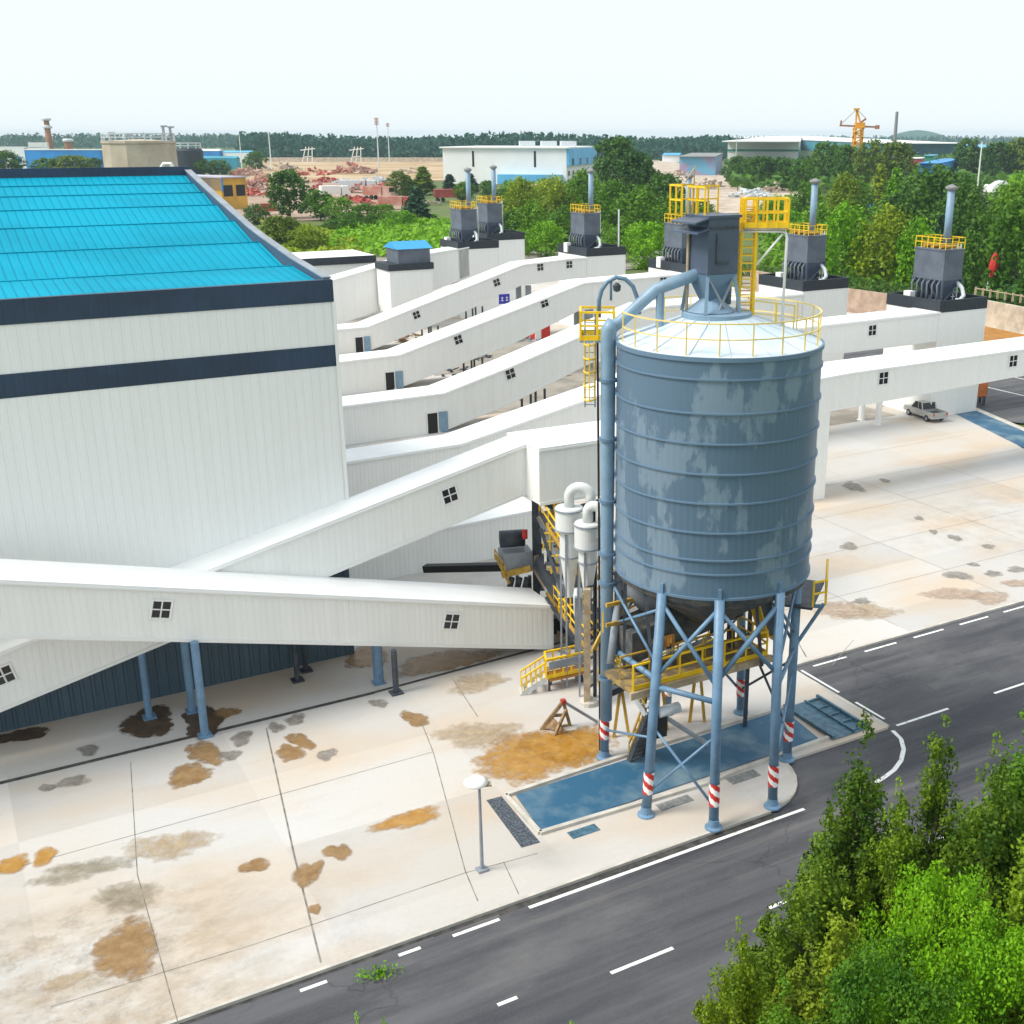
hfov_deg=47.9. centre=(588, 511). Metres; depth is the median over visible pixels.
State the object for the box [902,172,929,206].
willow tree
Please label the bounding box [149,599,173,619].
window
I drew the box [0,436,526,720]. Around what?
conveyor gallery
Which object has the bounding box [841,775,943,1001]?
poplar tree
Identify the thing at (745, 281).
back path
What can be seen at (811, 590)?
side walkway
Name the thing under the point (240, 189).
window
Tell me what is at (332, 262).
open shed
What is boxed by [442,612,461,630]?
window
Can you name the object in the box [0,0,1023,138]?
sky
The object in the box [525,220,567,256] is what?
round bush
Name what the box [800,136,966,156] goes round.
long shed
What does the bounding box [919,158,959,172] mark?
blue shed
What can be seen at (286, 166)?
scrap heap
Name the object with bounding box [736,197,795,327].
ladder tower
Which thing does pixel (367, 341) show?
door leaf
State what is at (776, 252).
undergrowth
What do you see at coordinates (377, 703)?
stain
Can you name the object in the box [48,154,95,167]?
leafy tree
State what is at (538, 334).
door
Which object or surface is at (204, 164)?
leafy tree
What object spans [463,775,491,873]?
lamp post
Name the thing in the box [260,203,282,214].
truck
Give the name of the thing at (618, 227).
vent pipe
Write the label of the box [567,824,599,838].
drain cover
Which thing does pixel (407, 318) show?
conveyor gallery
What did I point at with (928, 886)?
leafy tree
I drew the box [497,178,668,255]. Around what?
undergrowth
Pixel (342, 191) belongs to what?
truck
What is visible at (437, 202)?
scrap heap
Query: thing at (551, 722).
rail stand
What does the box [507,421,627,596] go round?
conveyor gallery
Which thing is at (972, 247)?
willow tree
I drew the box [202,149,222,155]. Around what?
shed
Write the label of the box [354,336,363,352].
doorway
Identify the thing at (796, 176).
leafy tree
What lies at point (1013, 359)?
window
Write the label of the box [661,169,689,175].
scrap heap
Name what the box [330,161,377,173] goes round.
scrap heap
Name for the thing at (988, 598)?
stain
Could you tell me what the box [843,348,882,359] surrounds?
tower road
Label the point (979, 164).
mast
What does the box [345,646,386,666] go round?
stain
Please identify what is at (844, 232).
willow tree
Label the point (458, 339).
window
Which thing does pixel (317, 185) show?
scrap heap
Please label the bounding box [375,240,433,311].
roof cabin
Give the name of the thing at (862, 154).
leafy tree
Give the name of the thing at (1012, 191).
willow tree
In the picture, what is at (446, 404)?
conveyor gallery
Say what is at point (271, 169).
mast
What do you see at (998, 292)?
wall railing
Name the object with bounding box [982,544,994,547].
stain
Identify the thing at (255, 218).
round bush
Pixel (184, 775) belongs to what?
stain
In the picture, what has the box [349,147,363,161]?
pylon
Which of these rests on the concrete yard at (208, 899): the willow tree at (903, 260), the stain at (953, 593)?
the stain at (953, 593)
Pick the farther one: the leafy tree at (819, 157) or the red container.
the leafy tree at (819, 157)
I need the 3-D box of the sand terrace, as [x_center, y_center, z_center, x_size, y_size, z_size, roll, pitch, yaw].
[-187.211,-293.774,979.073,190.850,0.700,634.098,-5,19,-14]
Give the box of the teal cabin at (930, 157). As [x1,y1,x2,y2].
[924,154,938,161]
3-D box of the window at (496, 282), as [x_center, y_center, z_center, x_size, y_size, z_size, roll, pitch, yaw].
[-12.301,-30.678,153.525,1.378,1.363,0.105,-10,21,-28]
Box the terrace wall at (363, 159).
[260,157,442,161]
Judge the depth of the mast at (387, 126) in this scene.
1094.48 m
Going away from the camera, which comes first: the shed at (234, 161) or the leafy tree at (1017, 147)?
the leafy tree at (1017, 147)
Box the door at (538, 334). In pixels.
[532,330,540,339]
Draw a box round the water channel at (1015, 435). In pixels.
[956,411,1023,447]
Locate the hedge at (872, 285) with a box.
[742,264,915,292]
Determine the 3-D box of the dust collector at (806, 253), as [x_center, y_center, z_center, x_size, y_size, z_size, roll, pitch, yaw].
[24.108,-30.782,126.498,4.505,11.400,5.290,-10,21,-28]
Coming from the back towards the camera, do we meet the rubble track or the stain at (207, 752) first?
the rubble track
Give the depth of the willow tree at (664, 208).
293.78 m
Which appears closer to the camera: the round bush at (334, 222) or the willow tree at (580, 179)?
the round bush at (334, 222)
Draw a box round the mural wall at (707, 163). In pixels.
[679,153,722,174]
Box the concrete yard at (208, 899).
[0,281,1023,1023]
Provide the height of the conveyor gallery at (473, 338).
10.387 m
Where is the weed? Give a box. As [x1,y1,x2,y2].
[352,960,404,982]
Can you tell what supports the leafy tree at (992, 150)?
on the ground at (445, 207)
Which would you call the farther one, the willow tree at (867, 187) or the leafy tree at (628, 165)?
the leafy tree at (628, 165)
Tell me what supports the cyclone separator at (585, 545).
on the concrete yard at (208, 899)
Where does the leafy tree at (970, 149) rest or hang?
on the ground at (445, 207)
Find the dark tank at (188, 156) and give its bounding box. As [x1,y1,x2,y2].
[176,142,204,174]
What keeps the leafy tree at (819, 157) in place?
on the ground at (445, 207)
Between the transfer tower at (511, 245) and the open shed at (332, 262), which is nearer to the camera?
the open shed at (332, 262)
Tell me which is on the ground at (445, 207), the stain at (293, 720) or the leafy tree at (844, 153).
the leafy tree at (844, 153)
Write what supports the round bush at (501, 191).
on the ground at (445, 207)
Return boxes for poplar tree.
[691,914,771,1023]
[706,830,886,1022]
[748,705,923,980]
[755,897,891,1023]
[757,969,803,1023]
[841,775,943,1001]
[853,713,968,945]
[902,729,1023,1002]
[940,703,1023,1016]
[942,834,1023,1023]
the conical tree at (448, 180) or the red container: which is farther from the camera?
the conical tree at (448, 180)
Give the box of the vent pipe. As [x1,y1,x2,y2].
[618,209,619,246]
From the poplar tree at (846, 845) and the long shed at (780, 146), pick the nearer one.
the poplar tree at (846, 845)
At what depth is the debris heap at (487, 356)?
143.16 m
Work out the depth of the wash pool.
49.72 m
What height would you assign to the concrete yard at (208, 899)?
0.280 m
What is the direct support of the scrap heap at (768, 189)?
on the rubble track
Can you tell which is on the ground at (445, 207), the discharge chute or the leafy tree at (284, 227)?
the leafy tree at (284, 227)
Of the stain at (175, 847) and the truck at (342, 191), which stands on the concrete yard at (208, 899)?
the stain at (175, 847)
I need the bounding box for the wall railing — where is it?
[974,287,1023,302]
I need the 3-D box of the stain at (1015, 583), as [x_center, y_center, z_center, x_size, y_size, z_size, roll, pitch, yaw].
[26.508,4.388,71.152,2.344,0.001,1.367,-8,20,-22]
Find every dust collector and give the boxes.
[444,167,478,241]
[473,165,502,236]
[564,168,601,251]
[656,173,693,267]
[775,178,827,280]
[903,184,965,300]
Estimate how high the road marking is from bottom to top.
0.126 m
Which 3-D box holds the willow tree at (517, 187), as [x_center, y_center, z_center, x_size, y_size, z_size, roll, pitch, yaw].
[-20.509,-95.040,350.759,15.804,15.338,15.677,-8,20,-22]
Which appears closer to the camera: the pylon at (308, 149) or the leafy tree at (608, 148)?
the leafy tree at (608, 148)
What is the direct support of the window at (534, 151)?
in the white factory
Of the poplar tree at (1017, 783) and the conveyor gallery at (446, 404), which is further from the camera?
the conveyor gallery at (446, 404)
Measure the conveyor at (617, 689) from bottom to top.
4.941 m
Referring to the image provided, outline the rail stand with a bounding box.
[540,698,597,735]
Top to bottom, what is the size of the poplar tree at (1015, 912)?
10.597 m
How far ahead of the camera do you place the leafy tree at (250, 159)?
886.18 m
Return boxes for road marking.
[299,377,1023,1005]
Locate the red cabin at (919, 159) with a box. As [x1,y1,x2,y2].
[911,157,924,163]
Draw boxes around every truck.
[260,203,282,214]
[319,185,350,196]
[339,180,376,192]
[362,186,395,199]
[378,196,407,209]
[433,189,465,201]
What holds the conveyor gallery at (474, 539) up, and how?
on the concrete yard at (208, 899)
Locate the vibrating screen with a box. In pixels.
[616,605,742,671]
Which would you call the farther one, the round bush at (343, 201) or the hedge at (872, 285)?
the round bush at (343, 201)
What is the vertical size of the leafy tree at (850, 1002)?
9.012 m
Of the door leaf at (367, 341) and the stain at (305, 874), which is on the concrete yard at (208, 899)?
the stain at (305, 874)
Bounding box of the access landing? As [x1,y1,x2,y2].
[519,645,583,695]
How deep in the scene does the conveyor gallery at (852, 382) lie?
89.31 m
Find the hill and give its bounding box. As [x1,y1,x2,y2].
[886,130,946,138]
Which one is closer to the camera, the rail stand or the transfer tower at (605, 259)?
the rail stand
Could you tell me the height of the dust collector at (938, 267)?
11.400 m
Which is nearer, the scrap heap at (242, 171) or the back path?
the back path
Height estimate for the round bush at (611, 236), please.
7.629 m
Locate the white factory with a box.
[439,141,596,183]
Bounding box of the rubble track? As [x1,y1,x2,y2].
[652,160,801,213]
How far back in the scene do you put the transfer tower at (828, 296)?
126.60 m
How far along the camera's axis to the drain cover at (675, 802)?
47.76 m
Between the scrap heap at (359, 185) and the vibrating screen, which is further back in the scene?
the scrap heap at (359, 185)
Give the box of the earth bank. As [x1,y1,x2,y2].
[983,326,1023,341]
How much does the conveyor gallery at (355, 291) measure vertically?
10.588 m
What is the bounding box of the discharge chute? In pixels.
[743,602,773,725]
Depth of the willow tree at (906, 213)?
301.90 m
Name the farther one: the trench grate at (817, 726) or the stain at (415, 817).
the trench grate at (817, 726)
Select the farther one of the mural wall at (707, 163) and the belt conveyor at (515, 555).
the mural wall at (707, 163)
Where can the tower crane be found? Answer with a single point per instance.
(860, 125)
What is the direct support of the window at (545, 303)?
in the conveyor gallery at (473, 338)
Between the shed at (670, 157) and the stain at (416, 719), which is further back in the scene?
the shed at (670, 157)
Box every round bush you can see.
[242,203,272,224]
[284,226,331,249]
[319,196,358,219]
[320,212,370,230]
[348,202,385,224]
[372,203,394,218]
[384,210,419,230]
[482,187,513,205]
[514,228,532,254]
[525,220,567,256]
[601,227,634,255]
[621,220,667,269]
[758,209,809,244]
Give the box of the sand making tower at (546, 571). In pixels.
[532,499,600,707]
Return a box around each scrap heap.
[227,165,263,175]
[246,177,269,189]
[247,187,266,195]
[253,174,269,179]
[263,161,301,169]
[297,166,333,175]
[311,182,323,188]
[312,176,338,182]
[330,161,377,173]
[337,195,370,203]
[349,180,373,191]
[357,175,389,182]
[391,167,427,173]
[423,200,441,204]
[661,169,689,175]
[691,178,725,188]
[727,187,771,196]
[753,181,788,192]
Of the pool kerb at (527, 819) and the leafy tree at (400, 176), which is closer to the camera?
the pool kerb at (527, 819)
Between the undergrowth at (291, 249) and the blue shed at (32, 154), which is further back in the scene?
the blue shed at (32, 154)
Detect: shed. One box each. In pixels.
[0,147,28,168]
[22,149,103,167]
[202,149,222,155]
[204,156,240,168]
[222,151,254,161]
[292,250,376,318]
[662,153,681,161]
[722,136,800,159]
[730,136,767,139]
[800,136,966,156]
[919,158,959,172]
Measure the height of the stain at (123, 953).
0.001 m
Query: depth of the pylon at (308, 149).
1050.10 m
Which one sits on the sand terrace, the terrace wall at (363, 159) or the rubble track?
the terrace wall at (363, 159)
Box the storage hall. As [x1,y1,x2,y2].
[0,166,354,732]
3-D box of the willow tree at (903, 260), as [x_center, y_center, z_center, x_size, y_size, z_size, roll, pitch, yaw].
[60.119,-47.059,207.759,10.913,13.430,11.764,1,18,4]
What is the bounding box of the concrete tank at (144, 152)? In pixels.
[100,125,177,166]
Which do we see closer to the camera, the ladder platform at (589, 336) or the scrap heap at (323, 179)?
the ladder platform at (589, 336)
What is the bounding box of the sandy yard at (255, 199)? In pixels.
[235,176,400,222]
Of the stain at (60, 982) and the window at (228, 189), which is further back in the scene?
the window at (228, 189)
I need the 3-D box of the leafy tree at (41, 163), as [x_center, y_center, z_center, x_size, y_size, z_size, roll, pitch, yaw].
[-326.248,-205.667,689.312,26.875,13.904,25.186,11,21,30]
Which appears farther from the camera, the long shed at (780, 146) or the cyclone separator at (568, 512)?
the long shed at (780, 146)
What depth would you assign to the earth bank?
159.11 m
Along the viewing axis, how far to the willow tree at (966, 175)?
461.86 m
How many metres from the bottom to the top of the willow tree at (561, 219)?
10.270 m
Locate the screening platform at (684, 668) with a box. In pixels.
[603,582,772,745]
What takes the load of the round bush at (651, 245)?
on the ground at (445, 207)
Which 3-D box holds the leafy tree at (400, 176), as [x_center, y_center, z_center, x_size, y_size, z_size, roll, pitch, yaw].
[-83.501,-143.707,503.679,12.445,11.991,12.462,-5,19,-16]
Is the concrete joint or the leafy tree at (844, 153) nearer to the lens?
the concrete joint
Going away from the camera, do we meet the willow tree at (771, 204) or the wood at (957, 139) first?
the willow tree at (771, 204)
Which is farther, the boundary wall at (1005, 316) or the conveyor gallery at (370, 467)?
the boundary wall at (1005, 316)
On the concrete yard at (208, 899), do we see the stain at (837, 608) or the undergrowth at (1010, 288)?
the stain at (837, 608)
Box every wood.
[0,132,273,148]
[233,131,734,160]
[712,135,1021,144]
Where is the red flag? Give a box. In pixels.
[986,253,998,289]
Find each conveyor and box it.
[422,529,532,588]
[598,631,712,737]
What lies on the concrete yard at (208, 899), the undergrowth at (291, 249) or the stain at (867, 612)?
the stain at (867, 612)
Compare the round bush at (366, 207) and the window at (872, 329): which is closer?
the window at (872, 329)
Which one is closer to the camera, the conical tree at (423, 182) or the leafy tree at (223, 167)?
the conical tree at (423, 182)
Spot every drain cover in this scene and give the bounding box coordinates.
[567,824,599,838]
[655,795,693,810]
[725,769,759,783]
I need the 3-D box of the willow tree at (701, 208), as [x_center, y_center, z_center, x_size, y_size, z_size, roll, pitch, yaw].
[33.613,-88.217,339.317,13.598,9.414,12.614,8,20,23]
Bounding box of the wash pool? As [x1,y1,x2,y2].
[516,709,817,828]
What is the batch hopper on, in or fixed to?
hanging from the steel silo
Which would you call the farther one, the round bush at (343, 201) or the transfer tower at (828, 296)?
the round bush at (343, 201)
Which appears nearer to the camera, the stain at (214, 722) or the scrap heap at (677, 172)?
the stain at (214, 722)
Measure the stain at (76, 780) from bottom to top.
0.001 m
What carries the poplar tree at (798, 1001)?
on the road verge
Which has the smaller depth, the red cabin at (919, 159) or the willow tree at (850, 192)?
the willow tree at (850, 192)
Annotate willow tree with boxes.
[498,209,529,230]
[500,175,543,218]
[506,199,556,247]
[527,173,578,213]
[548,204,579,241]
[559,166,608,218]
[593,177,633,229]
[610,184,663,238]
[648,191,694,234]
[684,197,715,212]
[748,200,793,220]
[789,178,826,217]
[794,201,842,244]
[816,198,882,282]
[818,170,869,225]
[835,176,876,219]
[845,202,917,285]
[875,160,974,240]
[881,185,926,237]
[887,213,941,289]
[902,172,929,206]
[930,177,996,245]
[958,172,986,197]
[959,207,1022,291]
[976,196,1023,303]
[984,177,1023,239]
[989,170,1023,204]
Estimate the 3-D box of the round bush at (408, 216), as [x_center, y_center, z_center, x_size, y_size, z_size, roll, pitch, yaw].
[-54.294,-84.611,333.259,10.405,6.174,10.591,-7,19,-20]
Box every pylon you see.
[300,147,314,161]
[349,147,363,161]
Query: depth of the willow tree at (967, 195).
258.26 m
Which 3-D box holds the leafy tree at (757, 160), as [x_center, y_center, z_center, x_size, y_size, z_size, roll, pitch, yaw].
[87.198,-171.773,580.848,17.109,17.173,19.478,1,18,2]
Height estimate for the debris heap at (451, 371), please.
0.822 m
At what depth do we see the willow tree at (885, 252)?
211.26 m
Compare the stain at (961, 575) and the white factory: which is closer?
the stain at (961, 575)
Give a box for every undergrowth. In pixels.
[257,217,365,252]
[319,212,478,256]
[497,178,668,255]
[724,152,1023,191]
[757,193,941,283]
[936,192,1023,306]
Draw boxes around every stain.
[0,727,48,742]
[0,854,27,872]
[34,847,56,865]
[37,860,126,882]
[39,784,54,790]
[45,972,87,988]
[55,775,86,785]
[77,745,96,755]
[92,916,156,979]
[102,886,149,907]
[119,704,174,737]
[135,833,206,857]
[169,763,211,787]
[181,706,224,736]
[185,741,220,764]
[216,708,241,717]
[220,751,241,759]
[231,731,251,745]
[238,858,268,871]
[269,722,283,731]
[277,744,304,761]
[286,733,315,748]
[287,715,303,724]
[293,861,323,886]
[308,904,319,913]
[318,748,335,760]
[322,844,350,859]
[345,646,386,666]
[369,700,386,706]
[374,806,436,830]
[401,650,500,675]
[401,711,427,725]
[439,723,514,745]
[457,674,503,692]
[479,733,597,779]
[519,727,598,763]
[822,602,862,616]
[842,604,892,617]
[844,542,856,549]
[845,481,862,490]
[853,598,869,602]
[925,587,980,598]
[943,572,969,578]
[949,535,961,539]
[973,592,1006,603]
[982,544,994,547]
[986,570,998,575]
[1002,580,1023,585]
[1008,566,1023,571]
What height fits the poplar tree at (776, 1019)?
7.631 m
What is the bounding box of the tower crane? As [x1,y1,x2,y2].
[839,108,879,176]
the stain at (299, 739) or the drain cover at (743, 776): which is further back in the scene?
the stain at (299, 739)
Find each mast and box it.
[268,131,273,177]
[374,118,379,167]
[386,123,389,162]
[977,142,982,185]
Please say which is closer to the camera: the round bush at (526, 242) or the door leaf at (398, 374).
the door leaf at (398, 374)
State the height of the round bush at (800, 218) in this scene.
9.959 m
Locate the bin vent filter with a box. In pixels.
[669,165,741,314]
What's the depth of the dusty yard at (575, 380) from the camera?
126.27 m
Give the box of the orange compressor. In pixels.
[977,382,988,404]
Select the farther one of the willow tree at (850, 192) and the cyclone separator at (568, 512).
the willow tree at (850, 192)
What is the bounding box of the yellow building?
[197,174,247,208]
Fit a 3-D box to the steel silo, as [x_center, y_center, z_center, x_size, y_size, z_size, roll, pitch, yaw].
[4.729,0.868,47.276,8.881,21.697,10.390,0,18,0]
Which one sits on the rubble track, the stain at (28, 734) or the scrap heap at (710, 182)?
the scrap heap at (710, 182)
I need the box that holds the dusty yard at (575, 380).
[434,335,893,425]
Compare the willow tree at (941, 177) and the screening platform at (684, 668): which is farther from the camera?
the willow tree at (941, 177)
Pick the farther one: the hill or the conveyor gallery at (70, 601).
the hill
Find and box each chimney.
[41,117,53,148]
[62,139,73,148]
[892,111,897,158]
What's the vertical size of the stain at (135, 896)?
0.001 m
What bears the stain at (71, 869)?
on the concrete yard at (208, 899)
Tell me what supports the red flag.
on the ground at (445, 207)
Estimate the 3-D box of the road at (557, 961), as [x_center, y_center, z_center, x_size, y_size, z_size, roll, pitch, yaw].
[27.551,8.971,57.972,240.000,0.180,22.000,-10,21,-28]
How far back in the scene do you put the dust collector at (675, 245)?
143.24 m
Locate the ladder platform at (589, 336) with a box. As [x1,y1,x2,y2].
[579,306,615,406]
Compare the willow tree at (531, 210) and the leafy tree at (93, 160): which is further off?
the leafy tree at (93, 160)
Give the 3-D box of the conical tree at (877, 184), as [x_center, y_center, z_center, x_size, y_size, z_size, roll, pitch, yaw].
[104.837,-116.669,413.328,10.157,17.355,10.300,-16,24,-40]
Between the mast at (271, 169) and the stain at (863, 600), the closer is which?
the stain at (863, 600)
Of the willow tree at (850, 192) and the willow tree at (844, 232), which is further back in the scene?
the willow tree at (850, 192)
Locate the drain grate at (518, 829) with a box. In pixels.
[487,796,539,847]
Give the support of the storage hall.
on the concrete yard at (208, 899)
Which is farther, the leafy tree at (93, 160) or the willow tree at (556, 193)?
the leafy tree at (93, 160)
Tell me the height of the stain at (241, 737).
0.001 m
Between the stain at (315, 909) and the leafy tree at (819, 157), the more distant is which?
the leafy tree at (819, 157)
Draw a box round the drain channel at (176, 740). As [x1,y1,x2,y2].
[0,642,563,783]
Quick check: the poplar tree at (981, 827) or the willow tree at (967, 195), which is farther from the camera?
the willow tree at (967, 195)
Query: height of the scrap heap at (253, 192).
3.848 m
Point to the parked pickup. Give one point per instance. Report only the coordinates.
(927, 410)
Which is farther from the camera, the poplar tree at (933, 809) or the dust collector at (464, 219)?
the dust collector at (464, 219)
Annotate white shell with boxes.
[982,180,1007,192]
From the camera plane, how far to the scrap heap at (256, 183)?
580.34 m
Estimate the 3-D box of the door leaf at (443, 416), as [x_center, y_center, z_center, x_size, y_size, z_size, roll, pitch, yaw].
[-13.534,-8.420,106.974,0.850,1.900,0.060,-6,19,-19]
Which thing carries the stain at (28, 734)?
on the concrete yard at (208, 899)
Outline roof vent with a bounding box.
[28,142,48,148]
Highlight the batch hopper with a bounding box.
[592,565,676,663]
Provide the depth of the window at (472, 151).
653.21 m
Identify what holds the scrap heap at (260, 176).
on the sand terrace
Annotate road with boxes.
[189,603,1023,1023]
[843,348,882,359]
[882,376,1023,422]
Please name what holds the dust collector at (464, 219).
on the transfer tower at (483, 255)
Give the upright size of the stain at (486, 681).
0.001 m
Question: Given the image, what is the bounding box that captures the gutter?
[180,814,775,1023]
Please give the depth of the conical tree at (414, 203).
356.12 m
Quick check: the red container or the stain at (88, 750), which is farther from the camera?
the red container
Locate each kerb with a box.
[162,599,1023,1023]
[503,705,829,835]
[976,408,1023,430]
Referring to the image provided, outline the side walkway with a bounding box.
[785,559,828,642]
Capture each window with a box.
[0,662,18,686]
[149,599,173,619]
[223,185,232,196]
[236,185,245,195]
[411,310,420,319]
[440,484,459,506]
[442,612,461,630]
[453,334,463,345]
[472,151,473,166]
[492,277,500,287]
[504,368,516,380]
[534,151,535,166]
[537,263,543,271]
[540,297,549,308]
[566,260,572,268]
[867,324,876,336]
[878,370,889,385]
[1008,354,1018,367]
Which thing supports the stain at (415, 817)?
on the concrete yard at (208, 899)
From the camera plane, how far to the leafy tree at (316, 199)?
370.47 m
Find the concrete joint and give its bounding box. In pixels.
[26,435,1023,1023]
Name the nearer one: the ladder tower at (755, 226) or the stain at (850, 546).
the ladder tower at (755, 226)
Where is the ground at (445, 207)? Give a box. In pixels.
[3,139,1023,447]
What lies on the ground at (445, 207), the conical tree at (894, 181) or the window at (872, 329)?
the conical tree at (894, 181)
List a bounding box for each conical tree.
[396,186,435,219]
[397,175,414,195]
[412,166,437,194]
[442,174,457,188]
[460,173,480,192]
[866,163,889,206]
[874,167,906,212]
[927,213,950,244]
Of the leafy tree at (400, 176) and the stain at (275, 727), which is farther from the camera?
the leafy tree at (400, 176)
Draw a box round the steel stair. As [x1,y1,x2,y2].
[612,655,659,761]
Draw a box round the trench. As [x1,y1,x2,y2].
[794,697,863,739]
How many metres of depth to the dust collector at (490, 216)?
186.26 m
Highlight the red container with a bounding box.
[528,326,549,339]
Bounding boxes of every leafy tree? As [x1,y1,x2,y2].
[0,149,29,168]
[28,157,67,167]
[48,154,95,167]
[88,157,102,167]
[193,159,214,173]
[202,159,232,174]
[242,151,268,169]
[261,214,301,244]
[263,169,315,217]
[298,190,334,220]
[384,170,411,195]
[452,181,477,200]
[478,180,496,197]
[592,134,642,194]
[607,150,665,204]
[632,173,685,216]
[719,155,757,184]
[744,155,775,181]
[765,156,795,186]
[787,158,819,190]
[804,926,973,1023]
[808,140,843,179]
[827,143,858,177]
[848,859,1023,1023]
[851,139,888,184]
[864,139,918,189]
[864,909,1023,1023]
[952,137,987,172]
[977,141,1022,176]
[1000,137,1023,175]
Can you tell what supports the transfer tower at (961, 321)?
on the concrete yard at (208, 899)
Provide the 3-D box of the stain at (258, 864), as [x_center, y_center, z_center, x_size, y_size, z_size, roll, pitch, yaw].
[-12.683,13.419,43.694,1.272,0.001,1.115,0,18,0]
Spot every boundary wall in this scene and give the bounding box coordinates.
[750,270,886,313]
[985,300,1023,333]
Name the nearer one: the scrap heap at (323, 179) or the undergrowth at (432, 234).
the undergrowth at (432, 234)
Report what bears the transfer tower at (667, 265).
on the concrete yard at (208, 899)
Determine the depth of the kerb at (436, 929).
42.34 m
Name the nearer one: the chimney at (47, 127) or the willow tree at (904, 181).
the willow tree at (904, 181)
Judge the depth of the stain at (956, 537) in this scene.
79.16 m
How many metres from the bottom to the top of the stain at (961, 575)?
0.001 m
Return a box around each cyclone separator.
[554,482,595,687]
[573,501,600,696]
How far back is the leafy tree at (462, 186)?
476.21 m
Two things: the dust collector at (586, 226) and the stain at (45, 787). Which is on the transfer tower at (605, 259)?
the dust collector at (586, 226)
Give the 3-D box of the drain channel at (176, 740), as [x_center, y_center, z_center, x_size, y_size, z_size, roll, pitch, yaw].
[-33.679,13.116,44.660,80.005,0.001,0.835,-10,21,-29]
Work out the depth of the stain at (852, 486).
90.62 m
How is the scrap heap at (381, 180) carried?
on the sandy yard at (255, 199)
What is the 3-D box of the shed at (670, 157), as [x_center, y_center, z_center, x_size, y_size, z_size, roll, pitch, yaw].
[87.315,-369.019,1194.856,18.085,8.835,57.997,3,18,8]
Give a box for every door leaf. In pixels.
[364,336,370,350]
[395,371,403,388]
[439,411,447,431]
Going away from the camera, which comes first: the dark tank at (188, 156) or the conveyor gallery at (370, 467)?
the conveyor gallery at (370, 467)
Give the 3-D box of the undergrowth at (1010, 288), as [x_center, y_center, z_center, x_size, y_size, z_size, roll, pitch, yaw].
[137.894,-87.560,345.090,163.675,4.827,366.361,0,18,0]
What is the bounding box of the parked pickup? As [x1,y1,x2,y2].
[903,400,947,421]
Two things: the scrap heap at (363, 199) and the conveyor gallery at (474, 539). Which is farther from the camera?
the scrap heap at (363, 199)
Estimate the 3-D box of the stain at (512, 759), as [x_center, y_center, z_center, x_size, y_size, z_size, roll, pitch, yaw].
[-2.375,10.783,51.703,6.519,0.001,4.953,-10,21,-29]
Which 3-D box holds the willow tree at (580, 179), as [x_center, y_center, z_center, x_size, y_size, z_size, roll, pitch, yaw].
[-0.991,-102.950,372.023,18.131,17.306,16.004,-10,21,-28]
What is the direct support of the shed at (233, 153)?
on the ground at (445, 207)
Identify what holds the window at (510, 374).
in the conveyor gallery at (446, 404)
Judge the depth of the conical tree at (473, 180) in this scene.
547.07 m
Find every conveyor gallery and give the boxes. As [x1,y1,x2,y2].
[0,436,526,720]
[0,559,554,739]
[330,247,469,323]
[337,255,587,353]
[339,270,688,394]
[342,290,804,444]
[346,308,940,496]
[349,497,542,579]
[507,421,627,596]
[813,336,1023,500]
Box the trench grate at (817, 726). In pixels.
[783,694,868,738]
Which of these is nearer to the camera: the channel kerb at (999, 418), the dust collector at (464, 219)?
the channel kerb at (999, 418)
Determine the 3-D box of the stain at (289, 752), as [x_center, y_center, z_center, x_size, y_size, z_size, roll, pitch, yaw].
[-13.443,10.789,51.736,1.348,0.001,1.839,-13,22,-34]
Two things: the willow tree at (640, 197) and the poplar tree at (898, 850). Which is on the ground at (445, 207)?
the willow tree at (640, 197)
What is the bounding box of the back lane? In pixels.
[376,251,670,268]
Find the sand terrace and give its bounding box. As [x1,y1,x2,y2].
[249,162,443,181]
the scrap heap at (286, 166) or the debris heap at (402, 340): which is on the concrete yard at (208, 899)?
the debris heap at (402, 340)
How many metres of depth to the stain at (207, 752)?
51.57 m
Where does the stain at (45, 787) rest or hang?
on the concrete yard at (208, 899)
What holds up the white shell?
on the ground at (445, 207)
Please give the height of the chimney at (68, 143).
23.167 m
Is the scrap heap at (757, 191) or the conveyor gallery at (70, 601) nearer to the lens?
the conveyor gallery at (70, 601)
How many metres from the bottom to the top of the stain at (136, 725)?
0.001 m
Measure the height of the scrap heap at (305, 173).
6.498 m
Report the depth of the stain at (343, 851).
44.50 m
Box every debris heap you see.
[398,333,420,342]
[441,366,468,376]
[475,354,492,360]
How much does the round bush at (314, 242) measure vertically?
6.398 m
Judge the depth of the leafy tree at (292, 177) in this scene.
376.38 m
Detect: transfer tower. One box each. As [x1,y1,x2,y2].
[440,237,499,318]
[479,229,525,301]
[558,242,625,326]
[648,257,697,297]
[758,272,848,361]
[883,290,987,415]
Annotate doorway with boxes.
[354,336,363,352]
[384,371,395,389]
[426,411,438,433]
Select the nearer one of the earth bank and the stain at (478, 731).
the stain at (478, 731)
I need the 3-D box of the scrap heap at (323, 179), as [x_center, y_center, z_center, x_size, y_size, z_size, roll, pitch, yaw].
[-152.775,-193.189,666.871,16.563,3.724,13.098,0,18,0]
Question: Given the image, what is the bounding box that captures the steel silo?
[596,269,824,832]
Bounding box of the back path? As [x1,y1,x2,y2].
[742,272,851,289]
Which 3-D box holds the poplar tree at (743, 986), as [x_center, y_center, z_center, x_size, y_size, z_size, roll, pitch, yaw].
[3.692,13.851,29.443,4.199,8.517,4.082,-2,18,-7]

